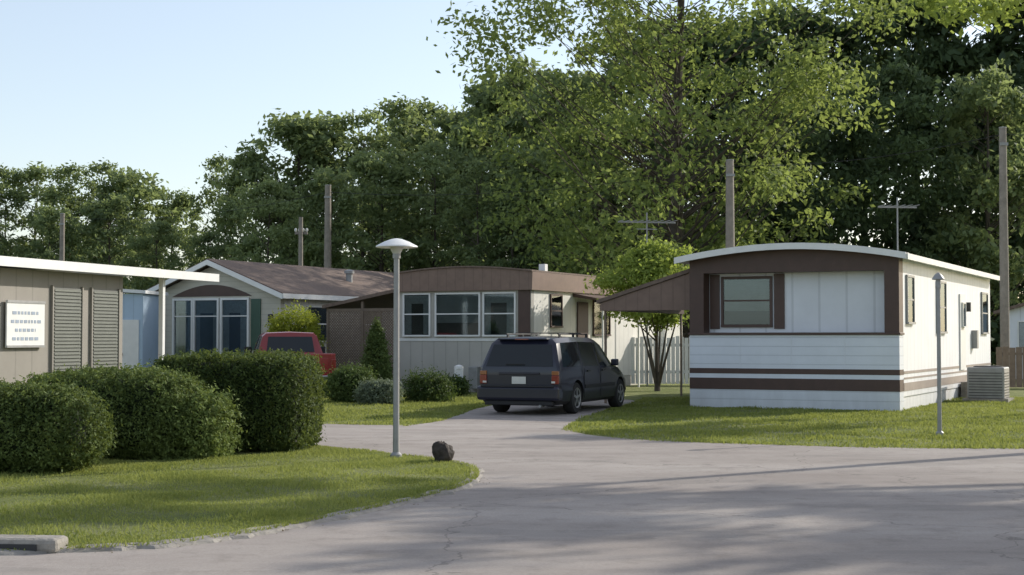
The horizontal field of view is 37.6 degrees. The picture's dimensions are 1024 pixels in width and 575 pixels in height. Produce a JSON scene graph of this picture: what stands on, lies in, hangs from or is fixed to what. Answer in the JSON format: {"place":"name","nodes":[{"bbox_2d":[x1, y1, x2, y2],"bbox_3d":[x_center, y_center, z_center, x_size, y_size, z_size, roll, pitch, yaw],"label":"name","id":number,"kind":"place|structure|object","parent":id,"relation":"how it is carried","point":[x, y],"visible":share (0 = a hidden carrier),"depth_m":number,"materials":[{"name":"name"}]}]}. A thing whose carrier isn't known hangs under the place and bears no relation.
{"place":"outdoors","nodes":[
{"label":"outdoors","id":0,"kind":"place"},
{"bbox_2d":[122,289,167,369],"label":"pale blue shed","id":1,"kind":"structure","parent":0,"point":[140,326],"depth_m":46.23,"materials":[{"name":"metal"}]},
{"bbox_2d":[122,320,138,369],"bbox_3d":[-11.785,2.015,46.167,0.630,2.050,0.037,0,-2,4],"label":"door","id":2,"kind":"structure","parent":1,"relation":"in","point":[130,331],"depth_m":46.15,"materials":[{"name":"metal"}]},
{"bbox_2d":[0,444,480,550],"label":"front lawn","id":3,"kind":"structure","parent":0,"point":[116,525],"depth_m":14.99,"materials":[{"name":"plant"}]},
{"bbox_2d":[0,534,67,552],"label":"drain kerb","id":4,"kind":"structure","parent":3,"relation":"on","point":[50,543],"depth_m":11.13,"materials":[{"name":"concrete"}]},
{"bbox_2d":[0,375,122,473],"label":"clipped hedge","id":5,"kind":"object","parent":3,"relation":"on","point":[44,426],"visible":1,"depth_m":17.24,"materials":[{"name":"green plant"}]},
{"bbox_2d":[17,360,219,459],"bbox_3d":[-5.279,1.594,19.855,2.921,1.304,1.811,0,-2,0],"label":"clipped hedge","id":6,"kind":"object","parent":3,"relation":"on","point":[125,390],"visible":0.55,"depth_m":19.25,"materials":[{"name":"green plant"}]},
{"bbox_2d":[127,380,250,459],"bbox_3d":[-4.249,1.725,19.698,1.595,1.036,1.462,0,-2,0],"label":"clipped hedge","id":7,"kind":"object","parent":3,"relation":"on","point":[216,426],"visible":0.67,"depth_m":19.32,"materials":[{"name":"green plant"}]},
{"bbox_2d":[146,347,329,451],"bbox_3d":[-3.877,1.562,21.256,2.446,1.463,2.008,0,-2,4],"label":"clipped hedge","id":8,"kind":"object","parent":3,"relation":"on","point":[278,392],"visible":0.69,"depth_m":20.52,"materials":[{"name":"green plant"}]},
{"bbox_2d":[376,238,417,456],"bbox_3d":[-1.500,0.790,19.485,0.550,2.860,0.550,0,-2,0],"label":"street lamp","id":9,"kind":"object","parent":3,"relation":"on","point":[396,246],"visible":0.96,"depth_m":19.45,"materials":[{"name":"metal"}]},
{"bbox_2d":[432,441,454,461],"bbox_3d":[-0.858,2.087,18.945,0.278,0.318,0.260,-1,-2,17],"label":"rock","id":10,"kind":"object","parent":3,"relation":"on","point":[443,451],"visible":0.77,"depth_m":18.85,"materials":[{"name":"stone"}]},
{"bbox_2d":[308,307,325,339],"bbox_3d":[-6.436,1.214,49.909,0.004,1.092,1.292,-1,-2,26],"label":"window glass","id":11,"kind":"object","parent":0,"point":[320,311],"visible":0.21,"depth_m":50.09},
{"bbox_2d":[0,0,1022,297],"label":"sky","id":12,"kind":"structure","parent":0,"point":[162,87],"materials":[{"name":"blue"}]},
{"bbox_2d":[0,399,1023,574],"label":"asphalt road","id":13,"kind":"structure","parent":0,"point":[553,497],"depth_m":13.33,"materials":[{"name":"asphalt"}]},
{"bbox_2d":[0,454,484,555],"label":"kerb","id":14,"kind":"structure","parent":13,"relation":"on","point":[208,539],"depth_m":11.99,"materials":[{"name":"concrete"}]},
{"bbox_2d":[477,333,625,413],"bbox_3d":[1.019,1.849,33.133,2.200,1.700,4.965,-1,-2,22],"label":"minivan","id":15,"kind":"object","parent":13,"relation":"on","point":[571,374],"visible":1,"depth_m":31.16,"materials":[{"name":"black paint"}]},
{"bbox_2d":[323,364,1023,448],"bbox_3d":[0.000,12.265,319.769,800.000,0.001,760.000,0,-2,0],"label":"ground","id":16,"kind":"structure","parent":0,"point":[634,392],"depth_m":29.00,"materials":[{"name":"plant"}]},
{"bbox_2d":[59,213,64,260],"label":"utility pole","id":17,"kind":"object","parent":16,"relation":"on","point":[62,238],"visible":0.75,"depth_m":80.03,"materials":[{"name":"brown wood"}]},
{"bbox_2d":[158,278,164,358],"bbox_3d":[-9.029,1.321,38.704,0.120,3.140,0.120,-1,-2,17],"label":"porch post","id":18,"kind":"object","parent":16,"relation":"on","point":[161,337],"visible":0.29,"depth_m":38.67,"materials":[{"name":"metal"}]},
{"bbox_2d":[165,294,283,357],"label":"house wall","id":19,"kind":"structure","parent":16,"relation":"on","point":[270,303],"depth_m":48.49,"materials":[{"name":"beige"}]},
{"bbox_2d":[195,300,216,353],"bbox_3d":[-10.009,1.382,49.247,0.900,1.920,0.008,-1,-2,26],"label":"window backing","id":20,"kind":"object","parent":19,"relation":"attached to","point":[206,333],"depth_m":49.24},
{"bbox_2d":[223,300,243,351],"bbox_3d":[-8.976,1.365,48.743,1.000,1.920,0.009,-1,-2,26],"label":"window backing","id":21,"kind":"object","parent":19,"relation":"attached to","point":[234,333],"depth_m":48.75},
{"bbox_2d":[220,298,249,299],"bbox_3d":[-8.991,0.370,48.745,1.140,0.070,0.078,-1,-2,26],"label":"frame top","id":22,"kind":"object","parent":19,"relation":"attached to","point":[234,298],"visible":1,"depth_m":48.70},
{"bbox_2d":[223,301,228,351],"bbox_3d":[-9.303,1.370,48.894,0.239,1.880,0.005,-1,-2,26],"label":"curtain","id":23,"kind":"object","parent":22,"relation":"hanging from","point":[225,325],"visible":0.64,"depth_m":48.90,"materials":[{"name":"fabric"}]},
{"bbox_2d":[240,300,246,354],"bbox_3d":[-8.673,1.360,48.587,0.279,1.880,0.006,-1,-2,26],"label":"curtain","id":24,"kind":"object","parent":22,"relation":"hanging from","point":[243,326],"visible":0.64,"depth_m":48.60,"materials":[{"name":"fabric"}]},
{"bbox_2d":[251,299,260,349],"bbox_3d":[-8.250,1.188,48.378,0.370,1.650,0.037,-1,-2,26],"label":"green shutter","id":25,"kind":"object","parent":19,"relation":"attached to","point":[255,318],"visible":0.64,"depth_m":48.37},
{"bbox_3d":[-10.883,2.389,49.590,0.840,0.070,0.098,-1,-2,26],"label":"frame bottom","id":26,"kind":"object","parent":19,"relation":"attached to","visible":0},
{"bbox_2d":[175,301,187,354],"bbox_3d":[-10.863,1.396,49.663,0.700,1.920,0.010,-1,-2,26],"label":"window backing","id":27,"kind":"object","parent":26,"relation":"on","point":[182,331],"depth_m":49.67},
{"bbox_2d":[244,332,335,395],"bbox_3d":[-6.212,2.104,41.683,2.280,1.760,5.128,1,-2,-17],"label":"pickup truck","id":28,"kind":"object","parent":16,"relation":"on","point":[306,342],"visible":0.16,"depth_m":41.31,"materials":[{"name":"red paint"}]},
{"bbox_2d":[264,298,327,351],"bbox_3d":[-6.576,1.730,45.208,2.225,2.830,2.133,0,-2,0],"label":"yellow shrub","id":29,"kind":"object","parent":16,"relation":"on","point":[279,323],"visible":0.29,"depth_m":44.84,"materials":[{"name":"green plant"}]},
{"bbox_2d":[294,217,307,265],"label":"utility pole","id":30,"kind":"object","parent":16,"relation":"on","point":[301,232],"visible":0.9,"depth_m":66.04,"materials":[{"name":"brown wood"}]},
{"bbox_2d":[324,185,330,267],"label":"utility pole","id":31,"kind":"object","parent":16,"relation":"on","point":[327,242],"visible":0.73,"depth_m":70.00,"materials":[{"name":"brown wood"}]},
{"bbox_2d":[284,298,399,381],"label":"walls","id":32,"kind":"structure","parent":16,"relation":"on","point":[303,303],"depth_m":49.71,"materials":[{"name":"beige"}]},
{"bbox_2d":[165,267,269,294],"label":"gable wall","id":33,"kind":"structure","parent":32,"relation":"on","point":[225,279],"depth_m":49.12,"materials":[{"name":"beige"}]},
{"bbox_2d":[173,285,251,296],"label":"brown arch panel","id":34,"kind":"structure","parent":33,"relation":"attached to","point":[210,290],"depth_m":49.17,"materials":[{"name":"wood"}]},
{"bbox_2d":[208,259,393,296],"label":"roof slope","id":35,"kind":"structure","parent":32,"relation":"on","point":[291,279],"depth_m":51.51,"materials":[{"name":"brown"}]},
{"bbox_2d":[207,260,282,298],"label":"rake trim","id":36,"kind":"structure","parent":35,"relation":"attached to","point":[245,279],"depth_m":48.11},
{"bbox_2d":[283,293,355,300],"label":"eave fascia","id":37,"kind":"structure","parent":35,"relation":"attached to","point":[312,297],"depth_m":49.17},
{"bbox_2d":[322,359,378,402],"bbox_3d":[-3.956,2.315,37.236,1.610,1.103,1.499,0,-2,0],"label":"round shrub","id":38,"kind":"object","parent":16,"relation":"on","point":[342,383],"visible":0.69,"depth_m":36.89,"materials":[{"name":"green plant"}]},
{"bbox_2d":[322,289,393,380],"bbox_3d":[-3.514,1.667,48.190,2.670,3.080,5.300,-1,-2,26],"label":"lattice carport","id":39,"kind":"object","parent":16,"relation":"on","point":[380,302],"visible":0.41,"depth_m":46.09,"materials":[{"name":"brown"}]},
{"bbox_2d":[356,316,392,380],"bbox_3d":[-3.751,1.898,41.449,1.171,2.223,1.124,0,-2,0],"label":"conical juniper","id":40,"kind":"object","parent":16,"relation":"on","point":[376,355],"visible":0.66,"depth_m":41.26,"materials":[{"name":"green plant"}]},
{"bbox_2d":[352,374,405,404],"bbox_3d":[-3.161,2.451,35.909,1.354,0.744,1.205,0,-2,0],"label":"silver shrub","id":41,"kind":"object","parent":16,"relation":"on","point":[379,391],"visible":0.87,"depth_m":35.63,"materials":[{"name":"green plant"}]},
{"bbox_2d":[310,393,488,425],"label":"grass","id":42,"kind":"structure","parent":16,"relation":"on","point":[470,401],"depth_m":32.30,"materials":[{"name":"plant"}]},
{"bbox_2d":[401,364,461,401],"bbox_3d":[-2.114,2.350,37.470,1.733,1.049,1.594,0,-2,0],"label":"round shrub","id":43,"kind":"object","parent":16,"relation":"on","point":[436,381],"visible":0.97,"depth_m":37.24,"materials":[{"name":"green plant"}]},
{"bbox_2d":[435,372,472,396],"bbox_3d":[-1.605,2.641,40.734,1.236,0.686,1.089,0,-2,0],"label":"round shrub","id":44,"kind":"object","parent":16,"relation":"on","point":[464,385],"visible":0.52,"depth_m":40.50,"materials":[{"name":"green plant"}]},
{"bbox_2d":[0,0,1023,365],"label":"distant tree line","id":45,"kind":"object","parent":16,"relation":"on","point":[928,64],"visible":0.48,"depth_m":85.60,"materials":[{"name":"green plant"}]},
{"bbox_2d":[400,373,675,391],"bbox_3d":[1.424,3.098,50.136,4.340,0.350,12.950,-1,-2,26],"label":"skirting","id":46,"kind":"object","parent":16,"relation":"on","point":[627,379],"visible":0.14,"depth_m":50.18,"materials":[{"name":"beige"}]},
{"bbox_2d":[399,290,533,379],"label":"front wall","id":47,"kind":"structure","parent":46,"relation":"on","point":[447,356],"depth_m":44.64,"materials":[{"name":"beige"}]},
{"bbox_2d":[402,335,430,336],"bbox_3d":[-2.861,1.446,44.995,0.950,0.050,0.078,-1,-2,26],"label":"frame bottom","id":48,"kind":"object","parent":47,"relation":"attached to","point":[416,335],"visible":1,"depth_m":44.95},
{"bbox_2d":[405,295,428,334],"bbox_3d":[-2.846,0.822,45.047,0.850,1.200,0.008,-1,-2,26],"label":"window backing","id":49,"kind":"object","parent":48,"relation":"on","point":[416,324],"depth_m":45.04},
{"bbox_2d":[403,293,430,294],"bbox_3d":[-2.857,0.197,45.045,0.950,0.050,0.058,-1,-2,26],"label":"frame top","id":50,"kind":"object","parent":47,"relation":"attached to","point":[416,293],"visible":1,"depth_m":45.01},
{"bbox_2d":[405,296,411,333],"bbox_3d":[-3.117,0.826,45.171,0.214,1.160,0.005,-1,-2,26],"label":"curtain","id":51,"kind":"object","parent":50,"relation":"hanging from","point":[408,307],"visible":1,"depth_m":45.17,"materials":[{"name":"fabric"}]},
{"bbox_2d":[423,295,428,333],"bbox_3d":[-2.569,0.817,44.904,0.187,1.160,0.005,-1,-2,26],"label":"curtain","id":52,"kind":"object","parent":50,"relation":"hanging from","point":[425,311],"visible":1,"depth_m":44.90,"materials":[{"name":"fabric"}]},
{"bbox_2d":[399,338,497,340],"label":"belt trim","id":53,"kind":"structure","parent":47,"relation":"attached to","point":[447,339],"depth_m":44.55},
{"bbox_2d":[434,335,480,336],"bbox_3d":[-1.616,1.425,44.388,1.520,0.050,0.078,-1,-2,26],"label":"frame bottom","id":54,"kind":"object","parent":47,"relation":"attached to","point":[457,335],"visible":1,"depth_m":44.34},
{"bbox_2d":[437,294,477,334],"bbox_3d":[-1.601,0.802,44.440,1.420,1.200,0.007,-1,-2,26],"label":"window backing","id":55,"kind":"object","parent":54,"relation":"on","point":[457,328],"depth_m":44.42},
{"bbox_2d":[437,295,477,322],"bbox_3d":[-1.604,0.631,44.439,1.380,0.820,0.005,-1,-2,26],"label":"blind","id":56,"kind":"object","parent":55,"relation":"attached to","point":[457,303],"visible":1,"depth_m":44.44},
{"bbox_2d":[468,367,480,388],"bbox_3d":[-1.091,2.642,43.964,0.300,0.650,0.250,-1,-2,26],"label":"utility box","id":57,"kind":"object","parent":47,"relation":"attached to","point":[474,373],"visible":0.72,"depth_m":43.85,"materials":[{"name":"metal"}]},
{"bbox_2d":[482,292,515,293],"bbox_3d":[-0.371,0.156,43.834,1.080,0.050,0.058,-1,-2,26],"label":"frame top","id":58,"kind":"object","parent":47,"relation":"attached to","point":[498,292],"visible":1,"depth_m":43.81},
{"bbox_2d":[485,295,490,333],"bbox_3d":[-0.703,0.787,43.995,0.184,1.160,0.005,-1,-2,26],"label":"curtain","id":59,"kind":"object","parent":58,"relation":"hanging from","point":[487,316],"visible":1,"depth_m":43.99,"materials":[{"name":"fabric"}]},
{"bbox_2d":[507,294,513,333],"bbox_3d":[-0.047,0.776,43.675,0.236,1.160,0.006,-1,-2,26],"label":"curtain","id":60,"kind":"object","parent":58,"relation":"hanging from","point":[510,317],"visible":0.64,"depth_m":43.67,"materials":[{"name":"fabric"}]},
{"bbox_2d":[482,335,515,336],"bbox_3d":[-0.376,1.405,43.783,1.080,0.050,0.078,-1,-2,26],"label":"frame bottom","id":61,"kind":"object","parent":47,"relation":"attached to","point":[498,335],"visible":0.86,"depth_m":43.76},
{"bbox_2d":[485,294,506,334],"bbox_3d":[-0.361,0.781,43.835,0.980,1.200,0.009,-1,-2,26],"label":"window backing","id":62,"kind":"object","parent":61,"relation":"on","point":[498,324],"depth_m":43.84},
{"bbox_2d":[393,268,616,294],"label":"roof fascia","id":63,"kind":"structure","parent":47,"relation":"attached to","point":[464,279],"depth_m":44.35,"materials":[{"name":"metal"}]},
{"bbox_2d":[392,266,623,279],"bbox_3d":[1.411,-0.334,50.223,4.640,0.205,13.350,-1,-2,26],"label":"roof cap","id":64,"kind":"object","parent":63,"relation":"on","point":[494,267],"visible":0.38,"depth_m":44.33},
{"bbox_2d":[518,290,529,336],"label":"trim panel","id":65,"kind":"structure","parent":47,"relation":"attached to","point":[523,311],"depth_m":43.47,"materials":[{"name":"metal"}]},
{"bbox_2d":[534,290,679,374],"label":"body walls","id":66,"kind":"structure","parent":46,"relation":"on","point":[619,343],"depth_m":47.47,"materials":[{"name":"beige"}]},
{"bbox_2d":[552,296,560,325],"bbox_3d":[1.328,0.698,44.942,0.009,0.892,0.742,-1,-2,26],"label":"window glass","id":67,"kind":"object","parent":66,"relation":"in","point":[556,315],"visible":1,"depth_m":44.95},
{"bbox_2d":[577,302,587,337],"bbox_3d":[2.196,1.457,46.691,0.047,2.000,0.800,-1,-2,26],"label":"side door","id":68,"kind":"structure","parent":66,"relation":"attached to","point":[582,317],"depth_m":46.64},
{"bbox_2d":[595,300,608,333],"bbox_3d":[2.873,0.954,48.103,0.004,1.092,1.292,-1,-2,26],"label":"window glass","id":69,"kind":"object","parent":66,"relation":"in","point":[598,325],"visible":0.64,"depth_m":47.88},
{"bbox_2d":[583,234,698,390],"bbox_3d":[4.310,0.741,44.687,4.390,4.722,3.881,0,-2,0],"label":"ornamental sapling","id":70,"kind":"object","parent":16,"relation":"on","point":[644,263],"visible":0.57,"depth_m":44.61,"materials":[{"name":"green plant"}]},
{"bbox_2d":[596,269,689,402],"bbox_3d":[4.469,1.247,38.450,2.520,3.270,5.900,-1,-2,26],"label":"carport awning","id":71,"kind":"object","parent":16,"relation":"on","point":[669,294],"visible":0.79,"depth_m":35.85,"materials":[{"name":"brown"}]},
{"bbox_2d":[618,212,676,385],"bbox_3d":[4.500,0.382,50.015,2.000,5.770,0.944,0,-2,-12],"label":"tv antenna","id":72,"kind":"object","parent":16,"relation":"on","point":[636,221],"visible":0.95,"depth_m":50.01,"materials":[{"name":"metal"}]},
{"bbox_2d":[631,336,689,383],"bbox_3d":[6.250,2.434,50.482,5.100,1.600,0.070,0,-2,0],"label":"white picket fence","id":73,"kind":"object","parent":16,"relation":"on","point":[670,371],"visible":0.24,"depth_m":50.45,"materials":[{"name":"wood"}]},
{"bbox_2d":[424,0,929,373],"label":"maple tree","id":74,"kind":"object","parent":16,"relation":"on","point":[811,89],"visible":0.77,"depth_m":63.87,"materials":[{"name":"green plant"}]},
{"bbox_2d":[726,159,734,247],"bbox_3d":[8.000,-0.640,55.052,0.380,8.150,0.380,0,-2,0],"label":"utility pole","id":75,"kind":"object","parent":16,"relation":"on","point":[730,231],"visible":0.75,"depth_m":55.01,"materials":[{"name":"brown wood"}]},
{"bbox_2d":[690,389,903,410],"bbox_3d":[6.365,2.521,33.875,4.800,0.420,0.419,-1,-2,26],"label":"front skirt","id":76,"kind":"object","parent":16,"relation":"on","point":[850,400],"visible":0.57,"depth_m":33.62,"materials":[{"name":"white metal"}]},
{"bbox_2d":[690,377,903,391],"bbox_3d":[6.364,2.181,33.885,4.808,0.260,0.424,-1,-2,26],"label":"stripe wide","id":77,"kind":"object","parent":76,"relation":"on","point":[805,384],"visible":0.93,"depth_m":33.62,"materials":[{"name":"metal"}]},
{"bbox_2d":[687,288,1023,365],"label":"undergrowth bushes","id":78,"kind":"object","parent":16,"relation":"on","point":[996,337],"visible":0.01,"depth_m":73.63,"materials":[{"name":"green plant"}]},
{"bbox_2d":[904,387,960,409],"bbox_3d":[9.210,2.775,39.704,4.740,0.300,12.560,-1,-2,26],"label":"skirting","id":79,"kind":"object","parent":16,"relation":"on","point":[911,401],"visible":0.14,"depth_m":35.74,"materials":[{"name":"white metal"}]},
{"bbox_2d":[709,258,990,396],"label":"body walls","id":80,"kind":"structure","parent":79,"relation":"on","point":[920,344],"depth_m":36.50,"materials":[{"name":"white metal"}]},
{"bbox_2d":[689,249,902,273],"bbox_3d":[6.365,-0.638,33.980,4.800,0.580,0.419,-1,-2,26],"label":"front header","id":81,"kind":"object","parent":80,"relation":"attached to","point":[790,260],"visible":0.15,"depth_m":33.76},
{"bbox_2d":[690,335,903,369],"bbox_3d":[6.365,1.451,33.911,4.800,0.760,0.419,-1,-2,26],"label":"front lower siding","id":82,"kind":"object","parent":80,"relation":"attached to","point":[876,352],"visible":1,"depth_m":33.65,"materials":[{"name":"metal"}]},
{"bbox_2d":[688,333,904,334],"bbox_3d":[6.354,1.046,33.902,4.860,0.050,0.470,-1,-2,26],"label":"ledge","id":83,"kind":"object","parent":82,"relation":"on","point":[796,333],"visible":0.97,"depth_m":33.63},
{"bbox_2d":[689,273,709,332],"bbox_3d":[4.360,0.369,34.925,0.340,1.370,0.419,-1,-2,26],"label":"corner post","id":84,"kind":"object","parent":83,"relation":"on","point":[699,302],"visible":1,"depth_m":34.75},
{"bbox_2d":[884,270,902,332],"bbox_3d":[8.378,0.304,32.967,0.320,1.370,0.419,-1,-2,26],"label":"corner post","id":85,"kind":"object","parent":83,"relation":"on","point":[893,301],"visible":1,"depth_m":32.79,"materials":[{"name":"metal"}]},
{"bbox_2d":[690,373,903,379],"bbox_3d":[6.365,2.001,33.892,4.800,0.100,0.419,-1,-2,26],"label":"front band","id":86,"kind":"object","parent":80,"relation":"attached to","point":[805,376],"visible":0.93,"depth_m":33.63,"materials":[{"name":"white"}]},
{"bbox_2d":[690,368,903,374],"bbox_3d":[6.364,1.891,33.895,4.808,0.120,0.424,-1,-2,26],"label":"trim stripe","id":87,"kind":"object","parent":86,"relation":"on","point":[799,371],"visible":0.93,"depth_m":33.63,"materials":[{"name":"metal"}]},
{"bbox_2d":[710,271,884,331],"bbox_3d":[6.463,0.338,34.126,4.100,1.360,0.014,-1,-2,26],"label":"front recess panel","id":88,"kind":"object","parent":80,"relation":"attached to","point":[849,301],"visible":0.64,"depth_m":33.78,"materials":[{"name":"metal"}]},
{"bbox_2d":[710,275,719,328],"bbox_3d":[4.721,0.335,34.947,0.230,1.260,0.032,-1,-2,26],"label":"shutter","id":89,"kind":"object","parent":88,"relation":"attached to","point":[714,301],"visible":1,"depth_m":34.93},
{"bbox_2d":[721,324,772,326],"bbox_3d":[5.401,0.883,34.578,1.220,0.060,0.068,-1,-2,26],"label":"frame bottom","id":90,"kind":"object","parent":88,"relation":"attached to","point":[763,325],"visible":1,"depth_m":34.49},
{"bbox_2d":[724,279,769,324],"bbox_3d":[5.414,0.329,34.623,1.100,1.050,0.009,-1,-2,26],"label":"window backing","id":91,"kind":"object","parent":90,"relation":"on","point":[745,317],"depth_m":34.62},
{"bbox_2d":[725,279,768,310],"bbox_3d":[5.411,0.181,34.621,1.060,0.715,0.005,-1,-2,26],"label":"blind","id":92,"kind":"object","parent":91,"relation":"attached to","point":[746,289],"visible":1,"depth_m":34.61,"materials":[{"name":"fabric"}]},
{"bbox_2d":[774,273,784,328],"bbox_3d":[6.101,0.312,34.274,0.240,1.260,0.032,-1,-2,26],"label":"shutter","id":93,"kind":"object","parent":88,"relation":"attached to","point":[779,301],"visible":1,"depth_m":34.26,"materials":[{"name":"metal"}]},
{"bbox_2d":[908,277,912,321],"bbox_3d":[8.934,0.273,33.688,0.008,0.992,0.692,-1,-2,26],"label":"window glass","id":94,"kind":"object","parent":80,"relation":"in","point":[910,302],"visible":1,"depth_m":33.72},
{"bbox_2d":[904,375,966,390],"bbox_3d":[11.380,2.380,38.675,0.006,0.180,12.570,-1,-2,26],"label":"side stripe","id":95,"kind":"object","parent":80,"relation":"attached to","point":[908,386],"visible":0.64,"depth_m":35.90,"materials":[{"name":"metal"}]},
{"bbox_2d":[940,283,945,330],"bbox_3d":[10.622,0.488,37.143,0.004,1.192,1.092,-1,-2,26],"label":"window glass","id":96,"kind":"object","parent":80,"relation":"in","point":[942,304],"visible":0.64,"depth_m":37.31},
{"bbox_2d":[959,294,965,369],"bbox_3d":[11.956,1.179,39.864,0.037,2.000,0.800,-1,-2,26],"label":"side door","id":97,"kind":"structure","parent":80,"relation":"attached to","point":[962,347],"depth_m":39.67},
{"bbox_2d":[932,272,944,436],"bbox_3d":[6.930,1.083,24.377,0.200,2.660,0.200,0,-2,0],"label":"street lamp","id":98,"kind":"object","parent":16,"relation":"on","point":[938,277],"visible":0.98,"depth_m":24.35,"materials":[{"name":"metal"}]},
{"bbox_2d":[895,0,1023,37],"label":"shade tree","id":99,"kind":"object","parent":16,"relation":"on","point":[986,10],"visible":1,"depth_m":23.48,"materials":[{"name":"green plant"}]},
{"bbox_2d":[962,366,1013,401],"bbox_3d":[12.000,2.418,37.840,1.100,0.890,1.100,-1,-2,26],"label":"air conditioner unit","id":100,"kind":"object","parent":16,"relation":"on","point":[989,383],"visible":1,"depth_m":37.44,"materials":[{"name":"metal"}]},
{"bbox_2d":[999,127,1009,385],"bbox_3d":[16.400,-1.057,50.063,0.320,8.650,0.320,0,-2,0],"label":"utility pole","id":101,"kind":"object","parent":16,"relation":"on","point":[1004,274],"visible":0.91,"depth_m":49.97,"materials":[{"name":"brown wood"}]},
{"bbox_2d":[996,347,1023,386],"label":"board fence","id":102,"kind":"object","parent":16,"relation":"on","point":[1012,359],"visible":0.8,"depth_m":47.35,"materials":[{"name":"brown wood"}]},
{"bbox_2d":[1009,312,1023,378],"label":"walls","id":103,"kind":"structure","parent":16,"relation":"on","point":[1014,317],"depth_m":57.98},
{"bbox_3d":[-13.597,2.488,31.106,3.940,0.300,13.800,-1,-2,17],"label":"skirting","id":104,"kind":"object","parent":16,"relation":"on","visible":0},
{"bbox_2d":[0,267,122,386],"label":"body walls","id":105,"kind":"structure","parent":104,"relation":"on","point":[25,284],"depth_m":33.88,"materials":[{"name":"grey"}]},
{"bbox_2d":[5,300,45,347],"bbox_3d":[-10.777,0.810,33.282,0.055,1.040,1.400,-1,-2,17],"label":"notice sign","id":106,"kind":"object","parent":105,"relation":"attached to","point":[24,324],"visible":1,"depth_m":33.22,"materials":[{"name":"metal"}]},
{"bbox_2d":[50,285,53,372],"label":"louvre trim","id":107,"kind":"structure","parent":105,"relation":"attached to","point":[52,335],"depth_m":34.30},
{"bbox_2d":[53,287,81,371],"bbox_3d":[-10.346,1.014,34.895,0.027,2.000,1.150,-1,-2,17],"label":"louvre frame","id":108,"kind":"object","parent":105,"relation":"attached to","point":[67,327],"visible":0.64,"depth_m":34.92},
{"bbox_2d":[89,287,92,367],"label":"louvre trim","id":109,"kind":"structure","parent":105,"relation":"attached to","point":[91,329],"depth_m":35.83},
{"bbox_2d":[93,290,117,368],"bbox_3d":[-9.878,1.065,36.425,0.027,2.000,1.150,-1,-2,17],"label":"louvre frame","id":110,"kind":"object","parent":105,"relation":"attached to","point":[105,327],"visible":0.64,"depth_m":36.43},
{"bbox_2d":[0,256,218,281],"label":"roof edge trim","id":111,"kind":"structure","parent":105,"relation":"attached to","point":[70,266],"depth_m":35.48,"materials":[{"name":"metal"}]},
{"bbox_3d":[9.094,-0.595,39.611,5.270,0.370,13.570,-1,-2,26],"label":"arched roof","id":112,"kind":"object","parent":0,"visible":0},
{"bbox_2d":[674,243,905,263],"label":"roof front trim","id":113,"kind":"structure","parent":112,"relation":"attached to","point":[780,246],"depth_m":33.44,"materials":[{"name":"metal"}]},
{"bbox_2d":[906,253,999,280],"bbox_3d":[11.464,-0.474,38.434,0.060,0.130,13.500,-1,-2,26],"label":"eave gutter","id":114,"kind":"object","parent":112,"relation":"attached to","point":[921,259],"visible":1,"depth_m":36.78,"materials":[{"name":"metal"}]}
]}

